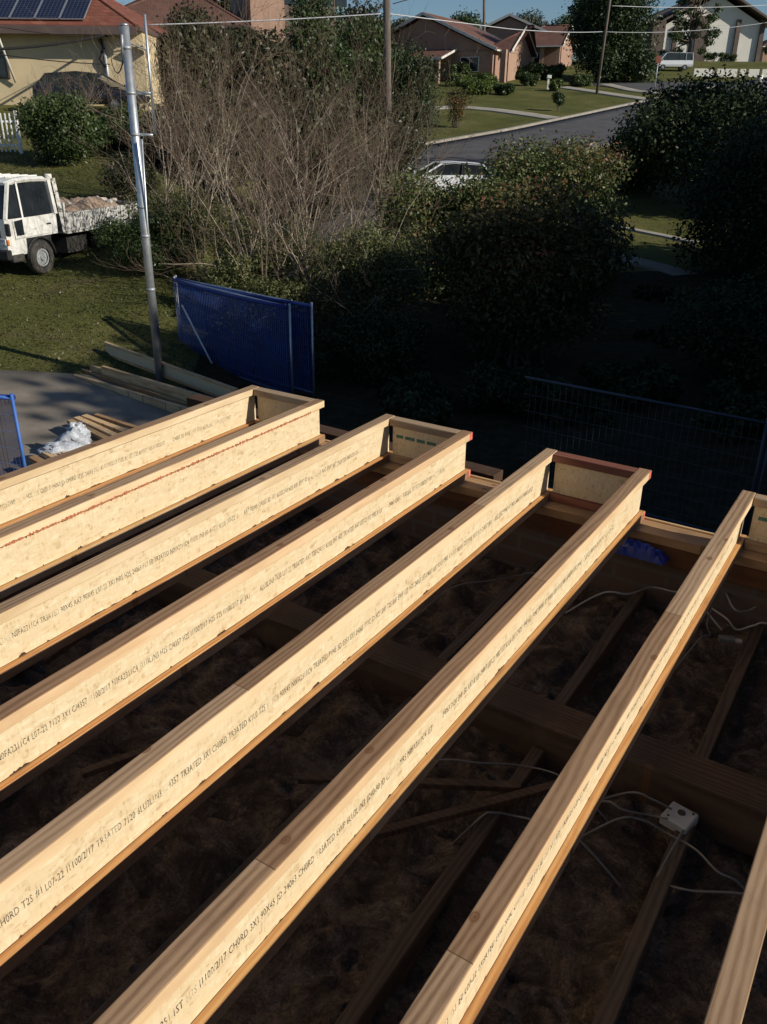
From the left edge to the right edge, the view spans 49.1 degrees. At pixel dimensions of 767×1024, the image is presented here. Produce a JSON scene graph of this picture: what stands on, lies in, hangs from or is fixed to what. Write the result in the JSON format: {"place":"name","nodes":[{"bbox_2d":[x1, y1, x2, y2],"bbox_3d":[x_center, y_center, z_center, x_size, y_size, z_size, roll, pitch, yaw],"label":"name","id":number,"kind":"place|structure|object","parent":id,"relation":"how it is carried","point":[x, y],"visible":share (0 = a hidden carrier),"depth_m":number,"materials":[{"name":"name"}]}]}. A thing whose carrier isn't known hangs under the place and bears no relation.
{"place":"outdoors","nodes":[
{"label":"outdoors","id":0,"kind":"place"},
{"bbox_2d":[0,370,214,465],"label":"driveway","id":1,"kind":"structure","parent":0,"point":[48,405],"depth_m":12.81,"materials":[{"name":"concrete"}]},
{"bbox_2d":[0,393,26,475],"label":"site fence","id":2,"kind":"object","parent":1,"relation":"on","point":[12,456],"visible":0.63,"depth_m":9.23,"materials":[{"name":"metal"}]},
{"bbox_2d":[53,421,91,444],"bbox_3d":[-4.072,-0.882,10.989,0.507,0.622,0.283,-8,26,-17],"label":"plastic wrap","id":3,"kind":"object","parent":1,"relation":"on","point":[79,432],"visible":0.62,"depth_m":10.87,"materials":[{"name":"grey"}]},
{"bbox_2d":[119,14,163,382],"bbox_3d":[-3.482,-4.346,12.648,0.405,5.456,0.272,1,25,0],"label":"service pole","id":4,"kind":"object","parent":1,"relation":"on","point":[137,145],"visible":0.99,"depth_m":12.29,"materials":[{"name":"grey metal"}]},
{"bbox_2d":[101,365,209,396],"bbox_3d":[-3.301,-1.826,12.900,3.396,0.260,0.060,19,31,34],"label":"timber board","id":5,"kind":"object","parent":1,"relation":"on","point":[130,378],"visible":0.32,"depth_m":13.29,"materials":[{"name":"brown wood"}]},
{"bbox_2d":[0,60,766,388],"bbox_3d":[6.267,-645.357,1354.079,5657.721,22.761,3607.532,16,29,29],"label":"ground","id":6,"kind":"structure","parent":0,"point":[654,212],"depth_m":23.14,"materials":[{"name":"plant"}]},
{"bbox_2d":[6,85,112,166],"bbox_3d":[-9.971,-11.881,26.002,2.878,2.504,2.936,1,25,0],"label":"leafy bush","id":7,"kind":"object","parent":6,"relation":"on","point":[48,124],"visible":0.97,"depth_m":25.44,"materials":[{"name":"green plant"}]},
{"bbox_2d":[0,173,137,273],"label":"tipper truck","id":8,"kind":"object","parent":6,"relation":"on","point":[38,219],"visible":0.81,"depth_m":17.65,"materials":[{"name":"white metal"}]},
{"bbox_2d":[0,0,170,109],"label":"cream house","id":9,"kind":"structure","parent":6,"relation":"on","point":[65,17],"depth_m":35.10,"materials":[{"name":"paint"}]},
{"bbox_2d":[32,71,149,110],"bbox_3d":[-11.890,-17.105,34.195,4.225,1.485,2.100,4,25,7],"label":"parked car","id":10,"kind":"object","parent":6,"relation":"on","point":[117,96],"visible":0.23,"depth_m":33.49,"materials":[{"name":"grey metal"}]},
{"bbox_2d":[91,101,144,149],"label":"leafy bush","id":11,"kind":"object","parent":6,"relation":"on","point":[114,140],"visible":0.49,"depth_m":27.87,"materials":[{"name":"green plant"}]},
{"bbox_2d":[0,147,245,387],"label":"grass","id":12,"kind":"structure","parent":6,"relation":"on","point":[80,286],"depth_m":16.80,"materials":[{"name":"plant"}]},
{"bbox_2d":[94,152,161,200],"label":"leafy bush","id":13,"kind":"object","parent":6,"relation":"on","point":[150,178],"visible":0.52,"depth_m":21.50,"materials":[{"name":"green plant"}]},
{"bbox_2d":[88,213,195,278],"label":"leafy bush","id":14,"kind":"object","parent":6,"relation":"on","point":[111,232],"visible":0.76,"depth_m":17.50,"materials":[{"name":"green plant"}]},
{"bbox_2d":[26,0,300,205],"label":"bare shrub","id":15,"kind":"object","parent":6,"relation":"on","point":[177,143],"visible":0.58,"depth_m":21.41,"materials":[{"name":"brown plant"}]},
{"bbox_2d":[104,341,237,396],"bbox_3d":[-3.516,-2.287,13.546,3.872,0.240,0.058,23,34,40],"label":"stacked joist","id":16,"kind":"object","parent":6,"relation":"on","point":[204,384],"visible":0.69,"depth_m":13.36,"materials":[{"name":"brown wood"}]},
{"bbox_2d":[115,184,228,267],"bbox_3d":[-4.725,-6.231,18.489,2.543,1.826,2.497,1,25,0],"label":"leafy bush","id":17,"kind":"object","parent":6,"relation":"on","point":[181,221],"visible":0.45,"depth_m":18.21,"materials":[{"name":"green plant"}]},
{"bbox_2d":[124,0,256,45],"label":"brown roofed house","id":18,"kind":"structure","parent":6,"relation":"on","point":[145,9],"depth_m":55.30,"materials":[{"name":"tile"}]},
{"bbox_2d":[121,77,275,206],"bbox_3d":[-5.919,-11.860,27.518,4.186,4.289,5.208,16,29,30],"label":"thicket tree","id":19,"kind":"object","parent":6,"relation":"on","point":[155,154],"visible":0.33,"depth_m":26.65,"materials":[{"name":"brown plant"}]},
{"bbox_2d":[156,0,249,114],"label":"tree","id":20,"kind":"object","parent":6,"relation":"on","point":[185,42],"visible":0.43,"depth_m":37.58,"materials":[{"name":"green plant"}]},
{"bbox_2d":[215,23,317,164],"bbox_3d":[-6.104,-20.302,41.256,5.375,6.607,4.795,-21,33,-38],"label":"tree","id":21,"kind":"object","parent":6,"relation":"on","point":[264,49],"visible":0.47,"depth_m":39.81,"materials":[{"name":"green plant"}]},
{"bbox_2d":[230,0,346,80],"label":"brick block","id":22,"kind":"structure","parent":6,"relation":"on","point":[274,11],"depth_m":57.73,"materials":[{"name":"brown brick"}]},
{"bbox_2d":[124,0,465,275],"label":"bare shrub","id":23,"kind":"object","parent":6,"relation":"on","point":[288,160],"visible":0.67,"depth_m":20.64,"materials":[{"name":"brown plant"}]},
{"bbox_2d":[275,0,366,131],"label":"tree","id":24,"kind":"object","parent":6,"relation":"on","point":[306,34],"visible":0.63,"depth_m":42.87,"materials":[{"name":"green plant"}]},
{"bbox_2d":[246,85,399,221],"bbox_3d":[-2.819,-12.878,30.520,5.872,4.726,5.836,-19,31,-35],"label":"thicket tree","id":25,"kind":"object","parent":6,"relation":"on","point":[314,113],"visible":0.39,"depth_m":29.41,"materials":[{"name":"brown plant"}]},
{"bbox_2d":[187,394,502,480],"bbox_3d":[-0.345,-0.479,5.169,2.360,0.060,0.110,17,30,31],"label":"timber plank","id":26,"kind":"object","parent":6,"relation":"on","point":[476,469],"visible":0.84,"depth_m":5.06,"materials":[{"name":"brown wood"}]},
{"bbox_2d":[339,0,400,57],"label":"distant tree","id":27,"kind":"object","parent":6,"relation":"on","point":[364,10],"visible":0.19,"depth_m":85.73,"materials":[{"name":"green plant"}]},
{"bbox_2d":[280,1,467,242],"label":"bare shrub","id":28,"kind":"object","parent":6,"relation":"on","point":[385,152],"visible":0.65,"depth_m":24.29,"materials":[{"name":"brown plant"}]},
{"bbox_2d":[332,13,420,142],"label":"tree","id":29,"kind":"object","parent":6,"relation":"on","point":[374,51],"visible":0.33,"depth_m":46.74,"materials":[{"name":"green plant"}]},
{"bbox_2d":[0,462,766,635],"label":"brick house","id":30,"kind":"structure","parent":6,"relation":"on","point":[525,548],"depth_m":3.93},
{"bbox_2d":[0,512,766,1023],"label":"insulation","id":31,"kind":"object","parent":30,"relation":"on","point":[88,960],"visible":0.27,"depth_m":2.54},
{"bbox_2d":[81,743,153,778],"bbox_3d":[-0.698,0.768,2.817,0.613,0.101,0.030,-9,27,-20],"label":"timber offcut","id":32,"kind":"object","parent":31,"relation":"on","point":[107,764],"visible":0.42,"depth_m":2.75,"materials":[{"name":"brown wood"}]},
{"bbox_2d":[582,816,744,889],"bbox_3d":[0.853,1.055,2.479,0.672,0.231,0.114,15,29,27],"label":"cable","id":33,"kind":"object","parent":31,"relation":"on","point":[675,837],"visible":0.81,"depth_m":2.50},
{"bbox_2d":[82,540,766,856],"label":"hanging beam","id":34,"kind":"structure","parent":30,"relation":"attached to","point":[728,804],"depth_m":2.84,"materials":[{"name":"brown wood"}]},
{"bbox_2d":[84,696,411,1023],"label":"ceiling joist","id":35,"kind":"object","parent":34,"relation":"attached to","point":[149,961],"visible":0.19,"depth_m":2.34,"materials":[{"name":"brown wood"}]},
{"bbox_2d":[298,773,520,791],"bbox_3d":[0.079,0.866,2.686,0.712,0.052,0.030,3,25,4],"label":"timber offcut","id":36,"kind":"object","parent":35,"relation":"on","point":[445,783],"visible":0.74,"depth_m":2.66,"materials":[{"name":"brown wood"}]},
{"bbox_2d":[335,746,544,1023],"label":"ceiling joist","id":37,"kind":"object","parent":34,"relation":"attached to","point":[387,976],"visible":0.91,"depth_m":2.26,"materials":[{"name":"brown wood"}]},
{"bbox_2d":[371,780,554,840],"bbox_3d":[0.284,0.907,2.579,0.782,0.052,0.030,-7,26,-16],"label":"timber offcut","id":38,"kind":"object","parent":37,"relation":"on","point":[444,815],"visible":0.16,"depth_m":2.56,"materials":[{"name":"brown wood"}]},
{"bbox_2d":[438,559,544,661],"bbox_3d":[0.465,0.472,3.671,0.045,0.100,1.090,16,29,29],"label":"ceiling joist","id":39,"kind":"object","parent":34,"relation":"attached to","point":[461,640],"visible":0.28,"depth_m":3.62,"materials":[{"name":"brown wood"}]},
{"bbox_2d":[554,588,645,707],"bbox_3d":[0.881,0.589,3.430,0.045,0.100,1.090,16,29,29],"label":"ceiling joist","id":40,"kind":"object","parent":34,"relation":"attached to","point":[580,682],"visible":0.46,"depth_m":3.38,"materials":[{"name":"brown wood"}]},
{"bbox_2d":[592,807,698,1023],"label":"ceiling joist","id":41,"kind":"object","parent":34,"relation":"attached to","point":[624,975],"visible":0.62,"depth_m":2.21,"materials":[{"name":"brown wood"}]},
{"bbox_2d":[659,802,698,833],"bbox_3d":[0.903,0.937,2.564,0.085,0.039,0.085,23,33,39],"label":"junction box","id":42,"kind":"object","parent":41,"relation":"attached to","point":[680,818],"visible":0.99,"depth_m":2.55,"materials":[{"name":"white plastic"}]},
{"bbox_2d":[695,622,765,759],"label":"ceiling joist","id":43,"kind":"object","parent":34,"relation":"attached to","point":[715,731],"visible":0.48,"depth_m":3.13,"materials":[{"name":"brown wood"}]},
{"bbox_2d":[282,453,766,591],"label":"wall plate","id":44,"kind":"object","parent":30,"relation":"on","point":[738,574],"depth_m":3.93,"materials":[{"name":"wood"}]},
{"bbox_2d":[302,441,766,571],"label":"wall plate","id":45,"kind":"object","parent":44,"relation":"on","point":[673,537],"depth_m":3.75,"materials":[{"name":"brown wood"}]},
{"bbox_2d":[0,385,258,529],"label":"joist","id":46,"kind":"object","parent":45,"relation":"on","point":[32,490],"visible":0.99,"depth_m":4.09,"materials":[{"name":"brown wood"}]},
{"bbox_2d":[0,399,324,598],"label":"joist","id":47,"kind":"object","parent":45,"relation":"on","point":[36,548],"visible":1,"depth_m":3.67,"materials":[{"name":"brown wood"}]},
{"bbox_2d":[0,414,394,683],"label":"joist","id":48,"kind":"object","parent":45,"relation":"on","point":[43,620],"visible":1,"depth_m":3.23,"materials":[{"name":"brown wood"}]},
{"bbox_2d":[0,430,472,801],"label":"joist","id":49,"kind":"object","parent":45,"relation":"on","point":[47,723],"visible":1,"depth_m":2.76,"materials":[{"name":"brown wood"}]},
{"bbox_2d":[0,448,556,979],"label":"joist","id":50,"kind":"object","parent":45,"relation":"on","point":[60,870],"visible":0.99,"depth_m":2.26,"materials":[{"name":"brown wood"}]},
{"bbox_2d":[253,387,313,423],"bbox_3d":[-0.560,-0.556,4.766,0.404,0.237,0.056,16,29,29],"label":"end board","id":51,"kind":"object","parent":45,"relation":"on","point":[272,403],"visible":0.47,"depth_m":4.76,"materials":[{"name":"brown wood"}]},
{"bbox_2d":[93,468,651,1023],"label":"joist","id":52,"kind":"object","parent":45,"relation":"on","point":[213,958],"visible":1,"depth_m":2.02,"materials":[{"name":"brown wood"}]},
{"bbox_2d":[389,416,461,464],"bbox_3d":[0.211,-0.338,4.319,0.394,0.237,0.056,16,29,29],"label":"end board","id":53,"kind":"object","parent":45,"relation":"on","point":[413,439],"visible":0.66,"depth_m":4.33,"materials":[{"name":"brown wood"}]},
{"bbox_2d":[399,490,755,1023],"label":"joist","id":54,"kind":"object","parent":45,"relation":"on","point":[466,978],"visible":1,"depth_m":1.99,"materials":[{"name":"brown wood"}]},
{"bbox_2d":[549,451,637,511],"bbox_3d":[0.965,-0.126,3.883,0.384,0.237,0.056,16,29,29],"label":"end board","id":55,"kind":"object","parent":45,"relation":"on","point":[588,483],"visible":0.67,"depth_m":3.89,"materials":[{"name":"brown wood"}]},
{"bbox_2d":[703,817,766,1023],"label":"joist","id":56,"kind":"object","parent":45,"relation":"on","point":[731,993],"visible":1,"depth_m":1.58,"materials":[{"name":"brown wood"}]},
{"bbox_2d":[743,494,766,553],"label":"end board","id":57,"kind":"object","parent":45,"relation":"on","point":[756,539],"visible":1,"depth_m":3.53,"materials":[{"name":"brown wood"}]},
{"bbox_2d":[616,538,669,564],"bbox_3d":[1.142,0.162,3.702,0.229,0.063,0.090,16,29,29],"label":"tarpaulin","id":58,"kind":"object","parent":44,"relation":"on","point":[640,550],"visible":0.91,"depth_m":3.68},
{"bbox_2d":[383,0,391,151],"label":"utility pole","id":59,"kind":"object","parent":6,"relation":"on","point":[386,15],"visible":0.39,"depth_m":35.87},
{"bbox_2d":[357,99,440,209],"bbox_3d":[0.379,-13.877,32.954,3.442,4.204,3.538,-6,26,-14],"label":"dark tree","id":60,"kind":"object","parent":6,"relation":"on","point":[410,157],"visible":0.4,"depth_m":32.52,"materials":[{"name":"green plant"}]},
{"bbox_2d":[373,34,448,133],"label":"columnar tree","id":61,"kind":"object","parent":6,"relation":"on","point":[405,74],"visible":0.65,"depth_m":44.23,"materials":[{"name":"green plant"}]},
{"bbox_2d":[443,83,477,127],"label":"leafy bush","id":62,"kind":"object","parent":6,"relation":"on","point":[457,105],"visible":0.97,"depth_m":55.67,"materials":[{"name":"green plant"}]},
{"bbox_2d":[391,12,537,83],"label":"gabled brick house","id":63,"kind":"structure","parent":6,"relation":"on","point":[504,59],"depth_m":86.77,"materials":[{"name":"brown brick"}]},
{"bbox_2d":[458,78,493,94],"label":"clipped hedge","id":64,"kind":"object","parent":6,"relation":"on","point":[485,86],"visible":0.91,"depth_m":74.66,"materials":[{"name":"green plant"}]},
{"bbox_2d":[479,13,575,66],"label":"brick house","id":65,"kind":"structure","parent":6,"relation":"on","point":[550,46],"depth_m":101.16,"materials":[{"name":"brown brick"}]},
{"bbox_2d":[362,86,714,157],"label":"kerb","id":66,"kind":"structure","parent":6,"relation":"on","point":[531,124],"depth_m":57.18,"materials":[{"name":"concrete"}]},
{"bbox_2d":[515,61,566,79],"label":"clipped hedge","id":67,"kind":"object","parent":6,"relation":"on","point":[544,70],"visible":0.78,"depth_m":88.78,"materials":[{"name":"green plant"}]},
{"bbox_2d":[559,0,613,76],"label":"tall conifer","id":68,"kind":"object","parent":6,"relation":"on","point":[580,21],"visible":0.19,"depth_m":90.24,"materials":[{"name":"green plant"}]},
{"bbox_2d":[571,0,668,80],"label":"tall conifer","id":69,"kind":"object","parent":6,"relation":"on","point":[621,19],"visible":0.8,"depth_m":85.35,"materials":[{"name":"green plant"}]},
{"bbox_2d":[584,39,661,82],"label":"garden bush","id":70,"kind":"object","parent":6,"relation":"on","point":[641,73],"visible":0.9,"depth_m":85.88,"materials":[{"name":"green plant"}]},
{"bbox_2d":[597,121,667,197],"bbox_3d":[11.288,-15.828,37.890,3.744,3.470,5.081,1,25,0],"label":"dark tree","id":71,"kind":"object","parent":6,"relation":"on","point":[642,181],"visible":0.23,"depth_m":37.66,"materials":[{"name":"green plant"}]},
{"bbox_2d":[655,52,692,70],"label":"parked van","id":72,"kind":"object","parent":6,"relation":"on","point":[682,60],"visible":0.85,"depth_m":99.78,"materials":[{"name":"white metal"}]},
{"bbox_2d":[608,64,766,211],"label":"dark tree","id":73,"kind":"object","parent":6,"relation":"on","point":[662,123],"visible":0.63,"depth_m":32.43,"materials":[{"name":"green plant"}]},
{"bbox_2d":[658,0,723,68],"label":"gum tree","id":74,"kind":"object","parent":6,"relation":"on","point":[679,22],"visible":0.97,"depth_m":101.99,"materials":[{"name":"green plant"}]},
{"bbox_2d":[635,0,766,61],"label":"house","id":75,"kind":"structure","parent":6,"relation":"on","point":[743,43],"depth_m":120.08,"materials":[{"name":"paint"}]},
{"bbox_3d":[-3.834,-1.839,13.434,0.100,0.120,2.000,16,29,29],"label":"bearer","id":76,"kind":"object","parent":6,"relation":"on","visible":0},
{"bbox_2d":[73,374,188,412],"bbox_3d":[-3.666,-1.722,12.931,3.661,0.160,0.060,18,31,33],"label":"timber board","id":77,"kind":"object","parent":76,"relation":"on","point":[163,404],"visible":0.3,"depth_m":12.93,"materials":[{"name":"brown wood"}]},
{"bbox_2d":[81,368,189,407],"bbox_3d":[-3.649,-1.820,13.080,3.758,0.150,0.045,20,32,36],"label":"timber board","id":78,"kind":"object","parent":76,"relation":"on","point":[122,384],"visible":0.32,"depth_m":13.24,"materials":[{"name":"brown wood"}]},
{"bbox_2d":[115,0,766,59],"label":"sky","id":79,"kind":"structure","parent":0,"point":[495,9],"materials":[{"name":"blue"}]},
{"bbox_2d":[246,77,766,241],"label":"road","id":80,"kind":"structure","parent":0,"point":[600,123],"depth_m":51.56,"materials":[{"name":"asphalt"}]},
{"bbox_2d":[406,160,492,192],"bbox_3d":[2.584,-14.384,36.325,4.225,1.485,2.100,-5,26,-11],"label":"parked car","id":81,"kind":"object","parent":80,"relation":"on","point":[448,169],"visible":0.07,"depth_m":35.65,"materials":[{"name":"white metal"}]},
{"bbox_2d":[614,254,698,275],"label":"side path","id":82,"kind":"structure","parent":0,"point":[658,266],"depth_m":24.13,"materials":[{"name":"concrete"}]},
{"bbox_2d":[592,81,766,91],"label":"cross street","id":83,"kind":"structure","parent":0,"point":[641,85],"depth_m":84.63,"materials":[{"name":"asphalt"}]},
{"bbox_3d":[6.494,-2.422,14.809,20.453,0.644,7.639,-4,26,-10],"label":"garden bed","id":84,"kind":"object","parent":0,"visible":0},
{"bbox_2d":[171,276,293,393],"bbox_3d":[-2.634,-2.927,14.223,0.149,1.658,3.299,-22,34,-40],"label":"site fence","id":85,"kind":"object","parent":84,"relation":"on","point":[246,338],"visible":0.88,"depth_m":14.00,"materials":[{"name":"fabric"}]},
{"bbox_2d":[175,275,314,396],"bbox_3d":[-2.445,-2.989,14.358,3.530,1.658,0.083,21,32,37],"label":"site fence","id":86,"kind":"object","parent":84,"relation":"on","point":[303,346],"visible":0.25,"depth_m":13.44,"materials":[{"name":"fabric"}]},
{"bbox_2d":[314,306,433,387],"bbox_3d":[-0.309,-2.820,14.477,2.348,1.503,1.718,1,25,0],"label":"leafy bush","id":87,"kind":"object","parent":84,"relation":"on","point":[366,350],"visible":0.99,"depth_m":14.11,"materials":[{"name":"green plant"}]},
{"bbox_2d":[376,370,459,423],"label":"shade shrub","id":88,"kind":"object","parent":84,"relation":"on","point":[421,396],"visible":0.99,"depth_m":12.55,"materials":[{"name":"green plant"}]},
{"bbox_2d":[457,359,576,420],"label":"leafy bush","id":89,"kind":"object","parent":84,"relation":"on","point":[489,386],"visible":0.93,"depth_m":12.73,"materials":[{"name":"green plant"}]},
{"bbox_2d":[411,171,645,366],"bbox_3d":[2.506,-4.246,15.005,4.020,3.466,3.489,1,25,0],"label":"photinia tree","id":90,"kind":"object","parent":84,"relation":"on","point":[519,282],"visible":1,"depth_m":14.28,"materials":[{"name":"green plant"}]},
{"bbox_2d":[576,357,686,410],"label":"shade shrub","id":91,"kind":"object","parent":84,"relation":"on","point":[647,378],"visible":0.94,"depth_m":13.52,"materials":[{"name":"green plant"}]},
{"bbox_2d":[659,267,766,390],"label":"dark tree","id":92,"kind":"object","parent":84,"relation":"on","point":[731,333],"visible":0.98,"depth_m":14.09,"materials":[{"name":"green plant"}]},
{"bbox_2d":[691,377,766,444],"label":"shade shrub","id":93,"kind":"object","parent":84,"relation":"on","point":[727,396],"visible":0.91,"depth_m":12.04,"materials":[{"name":"green plant"}]},
{"bbox_3d":[5.572,-5.251,20.305,19.430,0.941,7.336,-3,25,-7],"label":"garden bed","id":94,"kind":"object","parent":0,"visible":0},
{"bbox_2d":[44,0,434,281],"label":"bare shrub","id":95,"kind":"object","parent":94,"relation":"on","point":[183,157],"visible":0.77,"depth_m":17.34,"materials":[{"name":"brown plant"}]},
{"bbox_2d":[193,251,313,302],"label":"leafy bush","id":96,"kind":"object","parent":94,"relation":"on","point":[285,290],"visible":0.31,"depth_m":15.99,"materials":[{"name":"green plant"}]},
{"bbox_2d":[186,198,337,303],"bbox_3d":[-2.513,-5.194,17.718,3.166,2.652,2.817,1,25,0],"label":"leafy bush","id":97,"kind":"object","parent":94,"relation":"on","point":[288,265],"visible":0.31,"depth_m":17.26,"materials":[{"name":"green plant"}]},
{"bbox_2d":[95,0,485,309],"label":"bare shrub","id":98,"kind":"object","parent":94,"relation":"on","point":[260,215],"visible":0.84,"depth_m":15.86,"materials":[{"name":"brown plant"}]},
{"bbox_2d":[187,2,477,344],"bbox_3d":[-0.835,-5.988,15.069,5.168,6.282,6.343,1,25,0],"label":"bare shrub","id":99,"kind":"object","parent":94,"relation":"on","point":[333,228],"visible":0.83,"depth_m":15.92,"materials":[{"name":"brown plant"}]},
{"bbox_2d":[294,213,441,331],"bbox_3d":[-0.301,-4.549,16.709,2.893,2.630,2.849,1,25,0],"label":"leafy bush","id":100,"kind":"object","parent":94,"relation":"on","point":[391,279],"visible":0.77,"depth_m":16.12,"materials":[{"name":"green plant"}]},
{"bbox_2d":[359,159,535,303],"bbox_3d":[1.570,-6.757,20.504,4.334,3.384,3.672,1,25,0],"label":"hedge","id":101,"kind":"object","parent":94,"relation":"on","point":[466,193],"visible":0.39,"depth_m":19.56,"materials":[{"name":"green plant"}]},
{"bbox_2d":[475,128,642,284],"bbox_3d":[4.457,-7.881,22.296,4.322,4.225,4.491,1,25,0],"label":"hedge","id":102,"kind":"object","parent":94,"relation":"on","point":[568,163],"visible":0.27,"depth_m":20.99,"materials":[{"name":"green plant"}]},
{"bbox_2d":[633,322,688,346],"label":"shade shrub","id":103,"kind":"object","parent":94,"relation":"on","point":[646,334],"visible":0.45,"depth_m":17.06,"materials":[{"name":"green plant"}]},
{"bbox_2d":[631,282,693,301],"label":"shade shrub","id":104,"kind":"object","parent":94,"relation":"on","point":[660,292],"visible":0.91,"depth_m":20.47,"materials":[{"name":"green plant"}]},
{"bbox_2d":[654,90,766,278],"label":"dark tree","id":105,"kind":"object","parent":94,"relation":"on","point":[745,184],"visible":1,"depth_m":21.99,"materials":[{"name":"green plant"}]},
{"bbox_3d":[4.144,0.454,9.101,12.558,0.271,9.551,-15,29,-30],"label":"garden bed","id":106,"kind":"object","parent":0,"visible":0},
{"bbox_2d":[520,376,766,534],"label":"wire fence","id":107,"kind":"object","parent":106,"relation":"on","point":[763,441],"visible":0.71,"depth_m":9.18,"materials":[{"name":"metal"}]},
{"label":"timber board","id":108,"kind":"object","parent":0,"visible":0},
{"bbox_2d":[37,441,83,454],"bbox_3d":[-4.087,-0.807,10.623,0.576,0.196,0.338,-7,26,-16],"label":"plastic wrap","id":109,"kind":"object","parent":108,"relation":"on","point":[56,447],"visible":0.81,"depth_m":10.54,"materials":[{"name":"grey"}]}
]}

